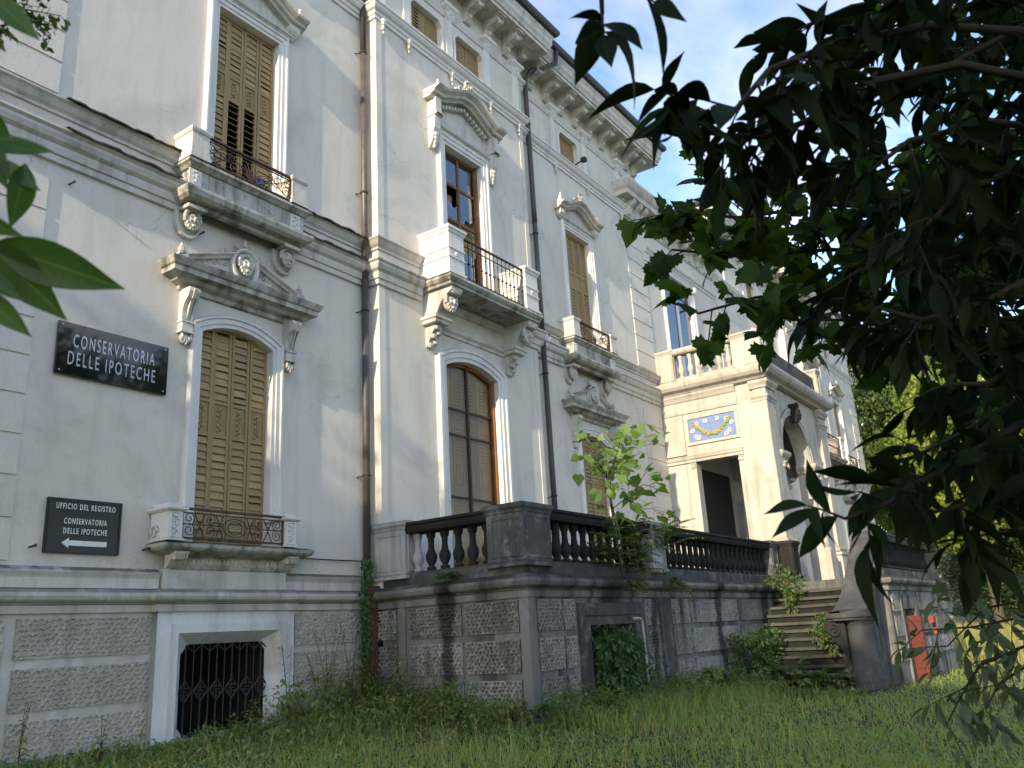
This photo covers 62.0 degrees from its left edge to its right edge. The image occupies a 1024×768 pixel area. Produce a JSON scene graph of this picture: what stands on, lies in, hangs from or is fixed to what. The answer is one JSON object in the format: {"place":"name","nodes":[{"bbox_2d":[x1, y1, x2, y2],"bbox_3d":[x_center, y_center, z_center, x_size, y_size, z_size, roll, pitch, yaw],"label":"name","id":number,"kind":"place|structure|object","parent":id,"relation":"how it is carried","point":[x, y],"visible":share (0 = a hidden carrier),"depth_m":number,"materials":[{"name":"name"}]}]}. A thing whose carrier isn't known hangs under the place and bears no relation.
{"place":"outdoors","nodes":[
{"label":"outdoors","id":0,"kind":"place"},
{"bbox_2d":[0,613,1023,767],"bbox_3d":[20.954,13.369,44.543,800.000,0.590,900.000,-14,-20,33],"label":"ground","id":1,"kind":"structure","parent":0,"point":[819,711],"depth_m":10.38,"materials":[{"name":"green plant"}]},
{"bbox_2d":[5,702,31,767],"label":"tall weed","id":2,"kind":"object","parent":1,"relation":"on","point":[21,739],"visible":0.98,"depth_m":8.82,"materials":[{"name":"green plant"}]},
{"bbox_2d":[0,0,70,52],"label":"leaf twig","id":3,"kind":"object","parent":1,"relation":"on","point":[37,21],"visible":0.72,"depth_m":1.86,"materials":[{"name":"green plant"}]},
{"bbox_2d":[0,0,124,336],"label":"sapling","id":4,"kind":"object","parent":1,"relation":"on","point":[34,271],"visible":1,"depth_m":0.85,"materials":[{"name":"green plant"}]},
{"bbox_2d":[92,714,110,760],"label":"tall weed","id":5,"kind":"object","parent":1,"relation":"on","point":[101,743],"visible":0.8,"depth_m":9.44,"materials":[{"name":"green plant"}]},
{"bbox_2d":[53,730,174,767],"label":"wall weeds","id":6,"kind":"object","parent":1,"relation":"on","point":[76,756],"depth_m":9.21,"materials":[{"name":"green plant"}]},
{"bbox_2d":[194,713,289,749],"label":"wall weeds","id":7,"kind":"object","parent":1,"relation":"on","point":[240,732],"depth_m":10.40,"materials":[{"name":"green plant"}]},
{"bbox_2d":[242,696,257,740],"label":"tall weed","id":8,"kind":"object","parent":1,"relation":"on","point":[250,718],"visible":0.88,"depth_m":10.74,"materials":[{"name":"green plant"}]},
{"bbox_2d":[279,647,296,725],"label":"tall weed","id":9,"kind":"object","parent":1,"relation":"on","point":[285,680],"visible":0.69,"depth_m":11.37,"materials":[{"name":"green plant"}]},
{"bbox_2d":[259,674,337,730],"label":"wall weeds","id":10,"kind":"object","parent":1,"relation":"on","point":[287,705],"depth_m":11.11,"materials":[{"name":"green plant"}]},
{"bbox_2d":[262,709,381,744],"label":"wall weeds","id":11,"kind":"object","parent":1,"relation":"on","point":[315,733],"depth_m":10.40,"materials":[{"name":"green plant"}]},
{"bbox_2d":[305,653,338,711],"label":"tall weed","id":12,"kind":"object","parent":1,"relation":"on","point":[315,680],"visible":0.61,"depth_m":11.87,"materials":[{"name":"green plant"}]},
{"bbox_2d":[312,628,342,709],"bbox_3d":[-2.605,4.193,12.241,0.280,1.351,0.467,-14,-20,33],"label":"tall weed","id":13,"kind":"object","parent":1,"relation":"on","point":[328,686],"visible":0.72,"depth_m":12.23,"materials":[{"name":"green plant"}]},
{"bbox_2d":[339,617,360,714],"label":"tall weed","id":14,"kind":"object","parent":1,"relation":"on","point":[347,664],"visible":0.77,"depth_m":12.43,"materials":[{"name":"green plant"}]},
{"bbox_2d":[314,659,407,718],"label":"wall weeds","id":15,"kind":"object","parent":1,"relation":"on","point":[356,678],"depth_m":12.24,"materials":[{"name":"green plant"}]},
{"bbox_2d":[0,0,732,767],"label":"villa","id":16,"kind":"object","parent":1,"relation":"on","point":[226,470],"visible":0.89,"depth_m":13.27,"materials":[{"name":"paint"}]},
{"bbox_2d":[41,497,122,555],"bbox_3d":[-5.074,1.694,10.107,0.067,0.634,0.905,-14,-20,33],"label":"arrow sign","id":17,"kind":"object","parent":16,"relation":"attached to","point":[80,526],"visible":1,"depth_m":10.06,"materials":[{"name":"metal"}]},
{"bbox_2d":[53,320,168,395],"bbox_3d":[-5.073,-0.310,10.869,0.075,0.665,1.480,-14,-20,33],"label":"black plaque","id":18,"kind":"object","parent":16,"relation":"attached to","point":[87,353],"visible":1,"depth_m":10.80,"materials":[{"name":"stone"}]},
{"bbox_2d":[253,178,265,186],"bbox_3d":[-3.923,-3.042,13.170,0.240,0.180,0.240,-14,-20,33],"label":"blue pot","id":19,"kind":"object","parent":16,"relation":"on","point":[258,182],"visible":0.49,"depth_m":13.09,"materials":[{"name":"ceramic"}]},
{"bbox_2d":[302,558,361,561],"bbox_3d":[-2.771,2.712,13.151,0.092,0.040,1.501,-14,-20,33],"label":"tie rod","id":20,"kind":"object","parent":16,"relation":"attached to","point":[332,559],"visible":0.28,"depth_m":13.11,"materials":[{"name":"metal"}]},
{"bbox_2d":[354,0,379,693],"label":"downpipe","id":21,"kind":"object","parent":16,"relation":"attached to","point":[366,475],"visible":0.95,"depth_m":14.53,"materials":[{"name":"metal"}]},
{"bbox_2d":[357,559,374,706],"bbox_3d":[-2.288,3.950,13.184,0.209,2.456,0.335,-14,-20,33],"label":"ivy","id":22,"kind":"object","parent":21,"relation":"attached to","point":[365,610],"visible":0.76,"depth_m":13.23,"materials":[{"name":"green plant"}]},
{"bbox_2d":[445,151,481,284],"bbox_3d":[-1.076,-3.201,17.703,0.100,3.370,1.240,-14,-20,33],"label":"window frame","id":23,"kind":"structure","parent":16,"relation":"in","point":[460,177],"depth_m":18.06,"materials":[{"name":"brown wood"}]},
{"bbox_2d":[446,364,499,511],"bbox_3d":[-0.787,1.706,16.253,0.120,4.320,1.660,-14,-20,33],"label":"window frame","id":24,"kind":"structure","parent":16,"relation":"in","point":[491,397],"depth_m":16.79,"materials":[{"name":"brown wood"}]},
{"bbox_2d":[523,50,560,557],"bbox_3d":[1.006,-2.104,19.981,1.154,13.525,0.161,-1,-17,-9],"label":"downpipe","id":25,"kind":"object","parent":16,"relation":"attached to","point":[535,233],"visible":0.89,"depth_m":19.97,"materials":[{"name":"metal"}]},
{"bbox_2d":[545,333,550,340],"bbox_3d":[0.822,-1.115,19.999,0.034,0.260,0.300,-14,-20,33],"label":"notice plate","id":26,"kind":"object","parent":16,"relation":"attached to","point":[548,336],"visible":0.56,"depth_m":20.03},
{"bbox_2d":[574,156,586,164],"bbox_3d":[1.772,-5.945,23.032,0.527,0.240,0.139,-11,-18,25],"label":"lamp arm","id":27,"kind":"object","parent":16,"relation":"attached to","point":[583,159],"visible":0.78,"depth_m":22.95},
{"bbox_2d":[328,696,409,734],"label":"wall weeds","id":28,"kind":"object","parent":1,"relation":"on","point":[392,711],"depth_m":11.21,"materials":[{"name":"green plant"}]},
{"bbox_2d":[366,635,384,709],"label":"tall weed","id":29,"kind":"object","parent":1,"relation":"on","point":[374,667],"visible":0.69,"depth_m":12.74,"materials":[{"name":"green plant"}]},
{"bbox_2d":[366,651,385,716],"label":"tall weed","id":30,"kind":"object","parent":1,"relation":"on","point":[377,684],"visible":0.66,"depth_m":12.31,"materials":[{"name":"green plant"}]},
{"bbox_2d":[388,625,408,711],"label":"tall weed","id":31,"kind":"object","parent":1,"relation":"on","point":[399,663],"visible":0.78,"depth_m":12.66,"materials":[{"name":"green plant"}]},
{"bbox_2d":[423,653,443,704],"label":"tall weed","id":32,"kind":"object","parent":1,"relation":"on","point":[434,678],"visible":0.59,"depth_m":12.33,"materials":[{"name":"green plant"}]},
{"bbox_2d":[0,663,871,767],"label":"wall foot weeds","id":33,"kind":"object","parent":1,"relation":"on","point":[416,706],"depth_m":11.44,"materials":[{"name":"green plant"}]},
{"bbox_2d":[415,675,478,726],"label":"wall weeds","id":34,"kind":"object","parent":1,"relation":"on","point":[444,690],"depth_m":11.70,"materials":[{"name":"green plant"}]},
{"bbox_2d":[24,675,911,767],"bbox_3d":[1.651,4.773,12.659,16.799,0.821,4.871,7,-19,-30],"label":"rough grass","id":35,"kind":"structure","parent":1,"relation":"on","point":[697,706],"depth_m":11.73,"materials":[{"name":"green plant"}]},
{"bbox_2d":[467,681,477,724],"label":"tall weed","id":36,"kind":"object","parent":1,"relation":"on","point":[473,709],"visible":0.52,"depth_m":11.86,"materials":[{"name":"green plant"}]},
{"bbox_2d":[463,693,554,733],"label":"wall weeds","id":37,"kind":"object","parent":1,"relation":"on","point":[512,705],"depth_m":11.21,"materials":[{"name":"green plant"}]},
{"bbox_2d":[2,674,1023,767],"bbox_3d":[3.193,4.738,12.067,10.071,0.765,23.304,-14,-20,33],"label":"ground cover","id":38,"kind":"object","parent":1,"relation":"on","point":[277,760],"visible":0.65,"depth_m":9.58,"materials":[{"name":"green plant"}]},
{"bbox_2d":[45,685,1022,767],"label":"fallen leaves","id":39,"kind":"object","parent":1,"relation":"on","point":[517,725],"visible":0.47,"depth_m":9.56,"materials":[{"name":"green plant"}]},
{"bbox_2d":[513,699,564,723],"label":"wall fern","id":40,"kind":"object","parent":1,"relation":"on","point":[538,708],"depth_m":11.10,"materials":[{"name":"green plant"}]},
{"bbox_2d":[371,501,803,725],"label":"terrace","id":41,"kind":"structure","parent":1,"relation":"on","point":[517,613],"depth_m":13.05,"materials":[{"name":"stone"}]},
{"bbox_2d":[431,571,460,580],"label":"ledge tuft","id":42,"kind":"object","parent":41,"relation":"on","point":[448,575],"visible":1,"depth_m":12.62,"materials":[{"name":"green plant"}]},
{"bbox_2d":[579,516,643,567],"bbox_3d":[1.509,2.590,13.871,0.927,0.850,1.108,5,-18,-26],"label":"ledge shrub","id":43,"kind":"object","parent":41,"relation":"on","point":[610,535],"visible":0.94,"depth_m":13.79,"materials":[{"name":"green plant"}]},
{"bbox_2d":[570,413,680,576],"bbox_3d":[2.034,1.895,14.646,1.388,2.774,3.290,-14,-20,33],"label":"terrace sapling","id":44,"kind":"object","parent":41,"relation":"on","point":[621,467],"visible":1,"depth_m":14.52,"materials":[{"name":"green plant"}]},
{"bbox_2d":[625,579,653,599],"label":"hanging fern","id":45,"kind":"object","parent":41,"relation":"hanging from","point":[636,584],"visible":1,"depth_m":13.99,"materials":[{"name":"green plant"}]},
{"bbox_2d":[633,617,650,693],"bbox_3d":[2.151,4.614,13.995,0.044,1.542,0.343,-14,-20,33],"label":"conduit","id":46,"kind":"object","parent":41,"relation":"attached to","point":[643,634],"visible":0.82,"depth_m":14.15,"materials":[{"name":"grey metal"}]},
{"bbox_2d":[605,517,679,577],"bbox_3d":[2.158,2.809,14.505,1.369,1.071,1.259,-7,-17,13],"label":"ledge shrub","id":47,"kind":"object","parent":41,"relation":"on","point":[637,544],"visible":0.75,"depth_m":14.45,"materials":[{"name":"green plant"}]},
{"bbox_2d":[638,509,703,553],"bbox_3d":[2.740,2.685,15.514,1.334,0.792,0.962,-2,-16,-3],"label":"ledge shrub","id":48,"kind":"object","parent":41,"relation":"on","point":[665,535],"visible":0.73,"depth_m":15.44,"materials":[{"name":"green plant"}]},
{"bbox_2d":[662,577,698,602],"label":"hanging fern","id":49,"kind":"object","parent":41,"relation":"hanging from","point":[677,582],"visible":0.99,"depth_m":15.19,"materials":[{"name":"green plant"}]},
{"bbox_2d":[587,688,642,721],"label":"wall fern","id":50,"kind":"object","parent":1,"relation":"on","point":[604,699],"depth_m":11.82,"materials":[{"name":"green plant"}]},
{"bbox_2d":[591,623,669,702],"bbox_3d":[1.699,4.439,13.515,1.120,1.558,1.852,-14,-20,33],"label":"ivy","id":51,"kind":"object","parent":1,"relation":"on","point":[609,651],"visible":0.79,"depth_m":13.18,"materials":[{"name":"green plant"}]},
{"bbox_2d":[661,665,723,701],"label":"wall weeds","id":52,"kind":"object","parent":1,"relation":"on","point":[720,675],"depth_m":14.23,"materials":[{"name":"green plant"}]},
{"bbox_2d":[690,667,747,688],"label":"wall fern","id":53,"kind":"object","parent":1,"relation":"on","point":[737,680],"depth_m":15.40,"materials":[{"name":"green plant"}]},
{"bbox_2d":[744,664,797,694],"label":"wall weeds","id":54,"kind":"object","parent":1,"relation":"on","point":[756,673],"depth_m":15.96,"materials":[{"name":"green plant"}]},
{"bbox_2d":[673,201,874,580],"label":"villa wing","id":55,"kind":"structure","parent":1,"relation":"on","point":[843,433],"depth_m":37.37,"materials":[{"name":"white paint"}]},
{"bbox_2d":[570,0,1023,629],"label":"laurel tree","id":56,"kind":"object","parent":1,"relation":"on","point":[834,106],"visible":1,"depth_m":1.65,"materials":[{"name":"green plant"}]},
{"bbox_2d":[756,657,847,693],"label":"weeds","id":57,"kind":"object","parent":1,"relation":"on","point":[792,675],"visible":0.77,"depth_m":16.17,"materials":[{"name":"green plant"}]},
{"bbox_2d":[654,328,958,683],"bbox_3d":[8.138,3.557,23.924,5.765,9.512,7.440,-14,-20,33],"label":"entrance porch","id":58,"kind":"object","parent":1,"relation":"on","point":[765,432],"visible":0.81,"depth_m":23.44,"materials":[{"name":"paint"}]},
{"bbox_2d":[701,469,736,570],"bbox_3d":[5.685,4.232,24.637,0.460,3.500,3.100,-14,-20,33],"label":"dark door","id":59,"kind":"structure","parent":58,"relation":"in","point":[717,490],"depth_m":25.08,"materials":[{"name":"black wood"}]},
{"bbox_2d":[906,615,930,679],"bbox_3d":[9.518,6.227,20.046,0.415,1.550,1.130,-14,-20,33],"label":"red door","id":60,"kind":"structure","parent":58,"relation":"in","point":[920,669],"depth_m":19.88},
{"bbox_2d":[928,615,936,633],"bbox_3d":[10.624,6.073,21.514,0.120,0.450,0.330,-14,-20,33],"label":"red box","id":61,"kind":"object","parent":58,"relation":"on","point":[932,619],"visible":0.89,"depth_m":21.54,"materials":[{"name":"red metal"}]},
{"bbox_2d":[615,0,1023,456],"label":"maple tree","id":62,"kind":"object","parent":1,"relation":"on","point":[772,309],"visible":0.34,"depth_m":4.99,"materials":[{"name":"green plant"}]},
{"bbox_2d":[749,531,893,695],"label":"garden staircase","id":63,"kind":"structure","parent":1,"relation":"on","point":[857,635],"depth_m":17.59,"materials":[{"name":"stone"}]},
{"bbox_2d":[725,622,786,677],"bbox_3d":[5.228,5.715,17.851,1.118,1.357,2.930,-14,-20,33],"label":"stair ivy","id":64,"kind":"object","parent":63,"relation":"attached to","point":[765,643],"visible":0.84,"depth_m":17.36,"materials":[{"name":"green plant"}]},
{"bbox_2d":[764,563,811,613],"bbox_3d":[6.419,4.802,19.899,1.043,1.243,1.817,-14,-20,33],"label":"stair ivy","id":65,"kind":"object","parent":63,"relation":"on","point":[787,592],"visible":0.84,"depth_m":19.51,"materials":[{"name":"green plant"}]},
{"bbox_2d":[806,612,841,656],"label":"stair ivy","id":66,"kind":"object","parent":63,"relation":"on","point":[822,632],"visible":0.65,"depth_m":17.38,"materials":[{"name":"green plant"}]},
{"bbox_2d":[793,664,857,687],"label":"weeds","id":67,"kind":"object","parent":1,"relation":"on","point":[815,675],"visible":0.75,"depth_m":16.01,"materials":[{"name":"green plant"}]},
{"bbox_2d":[846,311,938,534],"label":"broadleaf tree","id":68,"kind":"object","parent":1,"relation":"on","point":[872,409],"visible":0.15,"depth_m":58.30,"materials":[{"name":"green plant"}]},
{"bbox_2d":[862,420,945,546],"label":"broadleaf tree","id":69,"kind":"object","parent":1,"relation":"on","point":[889,529],"visible":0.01,"depth_m":62.65,"materials":[{"name":"green plant"}]},
{"bbox_2d":[867,356,1023,624],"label":"broadleaf tree","id":70,"kind":"object","parent":1,"relation":"on","point":[900,432],"visible":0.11,"depth_m":49.42,"materials":[{"name":"green plant"}]},
{"bbox_2d":[891,564,1023,767],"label":"branch","id":71,"kind":"object","parent":1,"relation":"on","point":[967,719],"visible":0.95,"depth_m":2.51,"materials":[{"name":"green plant"}]},
{"bbox_2d":[924,530,993,626],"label":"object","id":72,"kind":"structure","parent":1,"relation":"on","point":[928,557],"depth_m":62.60,"materials":[{"name":"paint"}]},
{"bbox_2d":[929,522,1023,621],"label":"broadleaf tree","id":73,"kind":"object","parent":1,"relation":"on","point":[1015,562],"visible":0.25,"depth_m":53.28,"materials":[{"name":"green plant"}]},
{"bbox_2d":[1007,538,1023,557],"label":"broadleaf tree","id":74,"kind":"object","parent":1,"relation":"on","point":[1017,545],"visible":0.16,"depth_m":45.18,"materials":[{"name":"green plant"}]},
{"bbox_2d":[528,0,1023,531],"label":"sky","id":75,"kind":"structure","parent":0,"point":[711,31],"materials":[{"name":"blue"}]},
{"bbox_2d":[952,619,1023,664],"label":"meadow grass","id":76,"kind":"structure","parent":0,"point":[1005,632],"depth_m":27.09,"materials":[{"name":"yellow plant"}]}
]}

